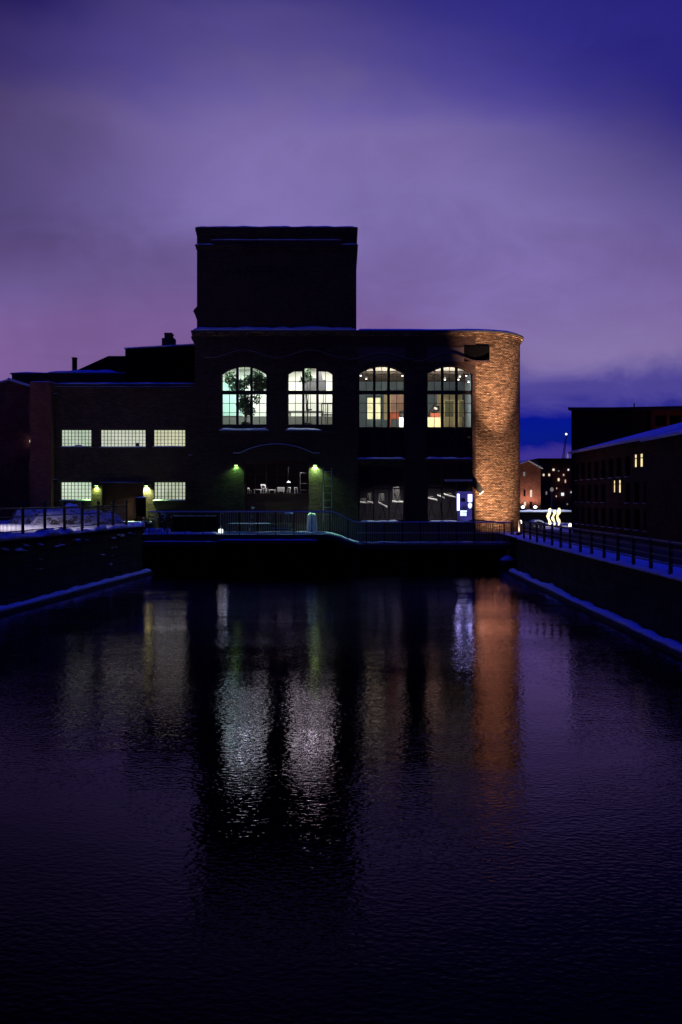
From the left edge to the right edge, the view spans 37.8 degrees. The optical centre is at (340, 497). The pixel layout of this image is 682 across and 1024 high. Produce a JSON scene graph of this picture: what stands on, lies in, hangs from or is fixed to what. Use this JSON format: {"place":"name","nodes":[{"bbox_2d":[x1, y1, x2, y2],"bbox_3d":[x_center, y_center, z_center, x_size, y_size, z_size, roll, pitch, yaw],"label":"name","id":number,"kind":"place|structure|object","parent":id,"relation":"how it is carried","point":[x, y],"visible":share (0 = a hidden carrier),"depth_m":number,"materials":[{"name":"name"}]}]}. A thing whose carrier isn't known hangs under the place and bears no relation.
{"place":"outdoors","nodes":[
{"label":"outdoors","id":0,"kind":"place"},
{"bbox_2d":[0,520,150,533],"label":"snowy square","id":1,"kind":"structure","parent":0,"point":[49,526],"depth_m":53.03,"materials":[{"name":"snow"}]},
{"bbox_2d":[8,509,47,523],"bbox_3d":[-18.600,1.118,60.500,3.400,1.144,3.200,0,0,0],"label":"snow pile","id":2,"kind":"object","parent":1,"relation":"on","point":[37,511],"visible":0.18,"depth_m":59.46,"materials":[{"name":"snow"}]},
{"bbox_2d":[30,503,84,524],"bbox_3d":[-16.300,1.006,58.800,4.200,1.369,3.400,0,0,0],"label":"snow pile","id":3,"kind":"object","parent":1,"relation":"on","point":[73,519],"visible":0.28,"depth_m":57.70,"materials":[{"name":"white snow"}]},
{"bbox_2d":[84,510,124,524],"bbox_3d":[-14.300,1.182,58.800,3.200,1.016,3.000,0,0,0],"label":"snow pile","id":4,"kind":"object","parent":1,"relation":"on","point":[102,518],"visible":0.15,"depth_m":57.88,"materials":[{"name":"snow"}]},
{"bbox_2d":[135,497,146,529],"bbox_3d":[-11.655,0.907,58.080,0.642,1.946,0.240,0,0,0],"label":"sign board","id":5,"kind":"object","parent":1,"relation":"on","point":[140,506],"visible":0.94,"depth_m":58.00,"materials":[{"name":"black metal"}]},
{"bbox_2d":[277,487,283,492],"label":"white box","id":6,"kind":"object","parent":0,"point":[280,489],"visible":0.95,"depth_m":67.66,"materials":[{"name":"paint"}]},
{"bbox_2d":[0,565,681,1023],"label":"water","id":7,"kind":"structure","parent":0,"point":[340,795],"depth_m":13.96,"materials":[{"name":"black liquid"}]},
{"bbox_2d":[0,521,152,615],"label":"canal wall","id":8,"kind":"structure","parent":7,"relation":"in","point":[37,567],"depth_m":44.23,"materials":[{"name":"stone"}]},
{"bbox_2d":[0,501,127,539],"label":"wire fence","id":9,"kind":"object","parent":8,"relation":"on","point":[60,518],"visible":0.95,"depth_m":44.37,"materials":[{"name":"black metal"}]},
{"bbox_2d":[142,522,515,566],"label":"terrace","id":10,"kind":"structure","parent":7,"relation":"in","point":[253,550],"depth_m":63.30,"materials":[{"name":"concrete"}]},
{"bbox_2d":[140,515,159,527],"bbox_3d":[-12.160,1.558,62.935,1.379,1.454,1.107,0,0,12],"label":"bare bush","id":11,"kind":"object","parent":10,"relation":"on","point":[150,520],"visible":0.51,"depth_m":62.82,"materials":[{"name":"brown plant"}]},
{"bbox_2d":[156,510,173,530],"bbox_3d":[-11.223,1.491,63.416,1.514,1.586,1.229,0,0,0],"label":"bare bush","id":12,"kind":"object","parent":10,"relation":"on","point":[165,520],"visible":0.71,"depth_m":63.44,"materials":[{"name":"brown plant"}]},
{"bbox_2d":[173,515,216,531],"bbox_3d":[-9.246,1.674,63.250,2.741,1.162,0.500,0,0,0],"label":"planter box","id":13,"kind":"object","parent":10,"relation":"on","point":[195,523],"visible":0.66,"depth_m":63.00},
{"bbox_2d":[229,523,249,531],"bbox_3d":[-6.552,1.931,64.500,1.400,0.616,0.600,0,0,0],"label":"trestle table","id":14,"kind":"object","parent":10,"relation":"on","point":[246,524],"visible":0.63,"depth_m":64.28,"materials":[{"name":"brown wood"}]},
{"bbox_2d":[245,518,255,531],"bbox_3d":[-5.781,1.771,63.235,0.510,0.914,0.539,0,0,29],"label":"terrace chair","id":15,"kind":"object","parent":10,"relation":"on","point":[253,519],"visible":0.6,"depth_m":63.30,"materials":[{"name":"black metal"}]},
{"bbox_2d":[251,523,270,531],"bbox_3d":[-5.199,1.925,64.100,1.300,0.628,0.600,0,0,0],"label":"trestle table","id":16,"kind":"object","parent":10,"relation":"on","point":[260,524],"visible":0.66,"depth_m":63.90,"materials":[{"name":"brown wood"}]},
{"bbox_2d":[271,524,292,531],"bbox_3d":[-3.774,1.945,63.950,1.409,0.560,0.700,0,0,0],"label":"picnic bench","id":17,"kind":"object","parent":10,"relation":"on","point":[281,528],"visible":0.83,"depth_m":63.62,"materials":[{"name":"brown wood"}]},
{"bbox_2d":[271,512,292,522],"bbox_3d":[-3.774,1.225,63.950,1.409,0.761,0.700,0,0,0],"label":"picnic bench","id":18,"kind":"object","parent":17,"relation":"on","point":[290,514],"visible":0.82,"depth_m":63.70,"materials":[{"name":"brown wood"}]},
{"bbox_2d":[307,512,316,531],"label":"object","id":19,"kind":"object","parent":10,"relation":"on","point":[309,522],"visible":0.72,"depth_m":65.19,"materials":[{"name":"fabric"}]},
{"bbox_2d":[148,511,512,545],"bbox_3d":[-0.613,1.905,62.075,22.771,2.173,0.150,0,0,0],"label":"railing","id":20,"kind":"object","parent":10,"relation":"on","point":[400,532],"visible":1,"depth_m":62.05,"materials":[{"name":"grey metal"}]},
{"bbox_2d":[472,519,504,541],"bbox_3d":[9.534,2.163,64.400,0.139,1.561,3.041,0,0,-34],"label":"railing","id":21,"kind":"object","parent":10,"relation":"on","point":[488,531],"visible":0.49,"depth_m":64.38,"materials":[{"name":"black metal"}]},
{"bbox_2d":[506,535,681,658],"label":"canal wall","id":22,"kind":"structure","parent":7,"relation":"in","point":[643,602],"depth_m":35.88,"materials":[{"name":"concrete"}]},
{"bbox_2d":[523,520,681,574],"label":"railing","id":23,"kind":"object","parent":22,"relation":"on","point":[670,543],"visible":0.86,"depth_m":36.80,"materials":[{"name":"black metal"}]},
{"bbox_2d":[0,0,681,460],"label":"sky","id":24,"kind":"structure","parent":0,"point":[515,166],"materials":[{"name":"purple"}]},
{"bbox_2d":[360,498,368,519],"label":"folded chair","id":25,"kind":"object","parent":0,"point":[363,500],"visible":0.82,"depth_m":68.01,"materials":[{"name":"metal"}]},
{"bbox_2d":[367,397,380,426],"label":"display wall","id":26,"kind":"structure","parent":0,"point":[370,407],"depth_m":72.89,"materials":[{"name":"yellow paint"}]},
{"bbox_2d":[383,395,386,426],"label":"pale column","id":27,"kind":"structure","parent":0,"point":[384,407],"depth_m":72.89,"materials":[{"name":"beige paint"}]},
{"bbox_2d":[390,413,398,426],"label":"red plinth","id":28,"kind":"structure","parent":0,"point":[392,415],"depth_m":70.56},
{"bbox_2d":[399,411,402,426],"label":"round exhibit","id":29,"kind":"object","parent":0,"point":[400,419],"visible":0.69,"depth_m":68.86,"materials":[{"name":"white metal"}]},
{"bbox_2d":[562,433,568,457],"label":"tower crane","id":30,"kind":"object","parent":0,"point":[565,447],"visible":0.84,"depth_m":279.92,"materials":[{"name":"paint"}]},
{"bbox_2d":[500,531,681,573],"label":"snowy path","id":31,"kind":"structure","parent":0,"point":[677,570],"depth_m":40.44,"materials":[{"name":"snow"}]},
{"bbox_2d":[521,523,681,552],"bbox_3d":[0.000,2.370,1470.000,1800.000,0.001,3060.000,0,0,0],"label":"ground","id":32,"kind":"structure","parent":0,"point":[612,538],"depth_m":56.61,"materials":[{"name":"snow"}]},
{"bbox_2d":[0,377,29,520],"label":"gabled house","id":33,"kind":"structure","parent":32,"relation":"on","point":[14,443],"depth_m":74.00,"materials":[{"name":"red brick"}]},
{"bbox_2d":[10,370,124,383],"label":"hall","id":34,"kind":"structure","parent":32,"relation":"on","point":[85,376],"depth_m":76.00,"materials":[{"name":"brick"}]},
{"bbox_2d":[72,356,124,371],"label":"hipped building","id":35,"kind":"structure","parent":32,"relation":"on","point":[115,363],"depth_m":91.11,"materials":[{"name":"brick"}]},
{"bbox_2d":[30,381,194,531],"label":"brick wing","id":36,"kind":"structure","parent":32,"relation":"on","point":[120,443],"depth_m":66.70,"materials":[{"name":"brown brick"}]},
{"bbox_2d":[59,429,91,447],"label":"window","id":37,"kind":"structure","parent":36,"relation":"in","point":[70,438],"depth_m":66.91,"materials":[{"name":"glass"}]},
{"bbox_2d":[59,482,91,501],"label":"window","id":38,"kind":"structure","parent":36,"relation":"in","point":[70,491],"depth_m":66.91,"materials":[{"name":"glass"}]},
{"bbox_2d":[99,429,146,448],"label":"window","id":39,"kind":"structure","parent":36,"relation":"in","point":[110,438],"depth_m":66.91,"materials":[{"name":"glass"}]},
{"bbox_2d":[152,429,185,447],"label":"window","id":40,"kind":"structure","parent":36,"relation":"in","point":[163,438],"depth_m":66.91,"materials":[{"name":"glass"}]},
{"bbox_2d":[152,482,185,501],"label":"window","id":41,"kind":"structure","parent":36,"relation":"in","point":[163,491],"depth_m":66.91,"materials":[{"name":"glass"}]},
{"bbox_2d":[124,333,194,382],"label":"block","id":42,"kind":"structure","parent":32,"relation":"on","point":[168,360],"depth_m":72.00,"materials":[{"name":"brick"}]},
{"bbox_2d":[191,226,523,541],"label":"brick building","id":43,"kind":"structure","parent":32,"relation":"on","point":[276,306],"depth_m":66.52,"materials":[{"name":"brick"}]},
{"bbox_2d":[223,382,241,415],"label":"wall screen","id":44,"kind":"object","parent":43,"relation":"attached to","point":[226,400],"depth_m":71.94,"materials":[{"name":"teal paint"}]},
{"bbox_2d":[219,366,268,431],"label":"window","id":45,"kind":"structure","parent":43,"relation":"in","point":[237,427],"depth_m":66.71,"materials":[{"name":"paint"}]},
{"bbox_2d":[225,370,265,423],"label":"indoor tree","id":46,"kind":"object","parent":43,"relation":"on","point":[255,388],"visible":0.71,"depth_m":68.42,"materials":[{"name":"green plant"}]},
{"bbox_2d":[244,495,308,522],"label":"door panel","id":47,"kind":"structure","parent":43,"relation":"in","point":[259,502],"depth_m":66.75,"materials":[{"name":"red paint"}]},
{"bbox_2d":[244,460,308,494],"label":"window","id":48,"kind":"structure","parent":43,"relation":"in","point":[255,462],"depth_m":66.71,"materials":[{"name":"red paint"}]},
{"bbox_2d":[300,472,306,492],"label":"wall shelf","id":49,"kind":"object","parent":43,"relation":"on","point":[300,481],"depth_m":68.02,"materials":[{"name":"grey paint"}]},
{"bbox_2d":[289,411,322,423],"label":"display bench","id":50,"kind":"object","parent":43,"relation":"on","point":[301,411],"visible":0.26,"depth_m":70.66,"materials":[{"name":"grey paint"}]},
{"bbox_2d":[299,369,313,423],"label":"indoor tree","id":51,"kind":"object","parent":43,"relation":"on","point":[307,371],"visible":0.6,"depth_m":68.91,"materials":[{"name":"green plant"}]},
{"bbox_2d":[286,366,334,431],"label":"window","id":52,"kind":"structure","parent":43,"relation":"in","point":[303,427],"depth_m":66.71,"materials":[{"name":"paint"}]},
{"bbox_2d":[305,372,324,423],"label":"grey partition","id":53,"kind":"object","parent":43,"relation":"on","point":[321,386],"visible":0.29,"depth_m":70.26,"materials":[{"name":"paint"}]},
{"bbox_2d":[321,404,331,423],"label":"shelf unit","id":54,"kind":"object","parent":43,"relation":"on","point":[327,414],"visible":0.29,"depth_m":67.66,"materials":[{"name":"black metal"}]},
{"bbox_2d":[323,468,331,521],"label":"wall ladder","id":55,"kind":"object","parent":43,"relation":"attached to","point":[323,494],"depth_m":66.30,"materials":[{"name":"grey metal"}]},
{"bbox_2d":[367,493,372,519],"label":"folded chair","id":56,"kind":"object","parent":43,"relation":"on","point":[369,496],"visible":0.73,"depth_m":68.03,"materials":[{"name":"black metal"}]},
{"bbox_2d":[357,366,404,460],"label":"window","id":57,"kind":"structure","parent":43,"relation":"in","point":[360,458],"depth_m":66.71,"materials":[{"name":"paint"}]},
{"bbox_2d":[358,465,404,520],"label":"window","id":58,"kind":"structure","parent":43,"relation":"in","point":[359,488],"depth_m":66.75,"materials":[{"name":"red paint"}]},
{"bbox_2d":[378,493,386,519],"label":"folded chair","id":59,"kind":"object","parent":43,"relation":"on","point":[381,497],"visible":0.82,"depth_m":68.03,"materials":[{"name":"metal"}]},
{"bbox_2d":[390,395,402,411],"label":"rose banner","id":60,"kind":"object","parent":43,"relation":"on","point":[393,400],"visible":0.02,"depth_m":72.39,"materials":[{"name":"pink fabric"}]},
{"bbox_2d":[392,486,402,519],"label":"folded chair","id":61,"kind":"object","parent":43,"relation":"on","point":[396,494],"visible":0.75,"depth_m":68.17,"materials":[{"name":"metal"}]},
{"bbox_2d":[359,371,468,380],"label":"ceiling beams","id":62,"kind":"structure","parent":43,"relation":"attached to","point":[369,374],"depth_m":70.16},
{"bbox_2d":[428,496,437,519],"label":"folded chair","id":63,"kind":"object","parent":43,"relation":"on","point":[432,504],"visible":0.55,"depth_m":67.99,"materials":[{"name":"black metal"}]},
{"bbox_2d":[428,406,439,426],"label":"exhibit machine","id":64,"kind":"object","parent":43,"relation":"on","point":[431,420],"visible":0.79,"depth_m":69.46,"materials":[{"name":"beige metal"}]},
{"bbox_2d":[437,494,444,519],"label":"folded chair","id":65,"kind":"object","parent":43,"relation":"on","point":[440,504],"visible":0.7,"depth_m":67.97,"materials":[{"name":"black metal"}]},
{"bbox_2d":[444,400,453,426],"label":"patterned panel","id":66,"kind":"object","parent":43,"relation":"on","point":[446,407],"visible":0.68,"depth_m":71.26,"materials":[{"name":"beige paint"}]},
{"bbox_2d":[425,366,472,460],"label":"window","id":67,"kind":"structure","parent":43,"relation":"in","point":[429,458],"depth_m":66.71,"materials":[{"name":"paint"}]},
{"bbox_2d":[427,463,471,520],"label":"window","id":68,"kind":"structure","parent":43,"relation":"in","point":[441,464],"depth_m":66.75,"materials":[{"name":"red paint"}]},
{"bbox_2d":[444,493,455,519],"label":"folded chair","id":69,"kind":"object","parent":43,"relation":"on","point":[450,502],"visible":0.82,"depth_m":67.98,"materials":[{"name":"black metal"}]},
{"bbox_2d":[458,400,463,426],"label":"patterned panel","id":70,"kind":"object","parent":43,"relation":"on","point":[460,407],"visible":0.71,"depth_m":71.26,"materials":[{"name":"beige paint"}]},
{"bbox_2d":[456,491,471,520],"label":"display case","id":71,"kind":"object","parent":43,"relation":"attached to","point":[463,505],"visible":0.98,"depth_m":66.64,"materials":[{"name":"blue paint"}]},
{"bbox_2d":[474,480,483,493],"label":"floodlight","id":72,"kind":"object","parent":43,"relation":"attached to","point":[479,488],"visible":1,"depth_m":66.05,"materials":[{"name":"black metal"}]},
{"bbox_2d":[511,521,520,534],"bbox_3d":[10.925,1.915,62.125,0.450,0.970,0.850,0,0,0],"label":"ground floodlight","id":73,"kind":"object","parent":32,"relation":"on","point":[519,529],"visible":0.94,"depth_m":61.78,"materials":[{"name":"black metal"}]},
{"bbox_2d":[520,460,542,509],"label":"gable house","id":74,"kind":"structure","parent":32,"relation":"on","point":[530,485],"depth_m":150.00,"materials":[{"name":"red brick"}]},
{"bbox_2d":[528,519,543,527],"bbox_3d":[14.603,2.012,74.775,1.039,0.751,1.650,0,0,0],"label":"car","id":75,"kind":"object","parent":32,"relation":"on","point":[539,521],"visible":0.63,"depth_m":74.06,"materials":[{"name":"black metal"}]},
{"bbox_2d":[520,509,570,522],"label":"bridge","id":76,"kind":"structure","parent":32,"relation":"on","point":[564,516],"depth_m":92.00,"materials":[{"name":"stone"}]},
{"bbox_2d":[530,458,570,509],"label":"block","id":77,"kind":"structure","parent":32,"relation":"on","point":[556,474],"depth_m":185.00,"materials":[{"name":"red brick"}]},
{"bbox_2d":[550,487,553,508],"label":"street lamp","id":78,"kind":"object","parent":32,"relation":"on","point":[551,489],"visible":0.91,"depth_m":119.96,"materials":[{"name":"grey metal"}]},
{"bbox_2d":[547,508,560,524],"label":"light sculpture","id":79,"kind":"object","parent":32,"relation":"on","point":[553,515],"visible":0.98,"depth_m":79.90,"materials":[{"name":"plastic"}]},
{"bbox_2d":[545,523,572,534],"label":"snow patch","id":80,"kind":"object","parent":32,"relation":"on","point":[563,529],"visible":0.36,"depth_m":75.94,"materials":[{"name":"snow"}]},
{"bbox_2d":[517,526,681,564],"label":"wall","id":81,"kind":"structure","parent":32,"relation":"on","point":[655,551],"depth_m":42.70,"materials":[{"name":"metal"}]},
{"bbox_2d":[568,422,681,548],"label":"long building","id":82,"kind":"structure","parent":32,"relation":"on","point":[631,485],"depth_m":55.99,"materials":[{"name":"brick"}]},
{"bbox_2d":[618,480,620,492],"bbox_3d":[16.478,-0.676,58.546,0.120,0.732,0.747,0,0,0],"label":"window","id":83,"kind":"structure","parent":82,"relation":"in","point":[619,481],"depth_m":58.83,"materials":[{"name":"glass"}]},
{"bbox_2d":[634,455,636,466],"bbox_3d":[16.478,-2.059,55.382,0.120,0.701,0.713,0,0,0],"label":"window","id":84,"kind":"structure","parent":82,"relation":"in","point":[635,456],"depth_m":55.63,"materials":[{"name":"glass"}]},
{"bbox_2d":[640,454,642,466],"bbox_3d":[16.478,-2.052,54.312,0.120,0.709,0.786,0,0,0],"label":"window","id":85,"kind":"structure","parent":82,"relation":"in","point":[641,455],"depth_m":54.53,"materials":[{"name":"glass"}]},
{"bbox_2d":[568,403,681,526],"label":"tall block","id":86,"kind":"structure","parent":32,"relation":"on","point":[591,426],"depth_m":76.00,"materials":[{"name":"brick"}]},
{"bbox_2d":[656,416,666,425],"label":"window","id":87,"kind":"structure","parent":86,"relation":"in","point":[660,420],"depth_m":75.74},
{"bbox_2d":[670,416,680,424],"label":"window","id":88,"kind":"structure","parent":86,"relation":"in","point":[673,419],"depth_m":75.74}
]}

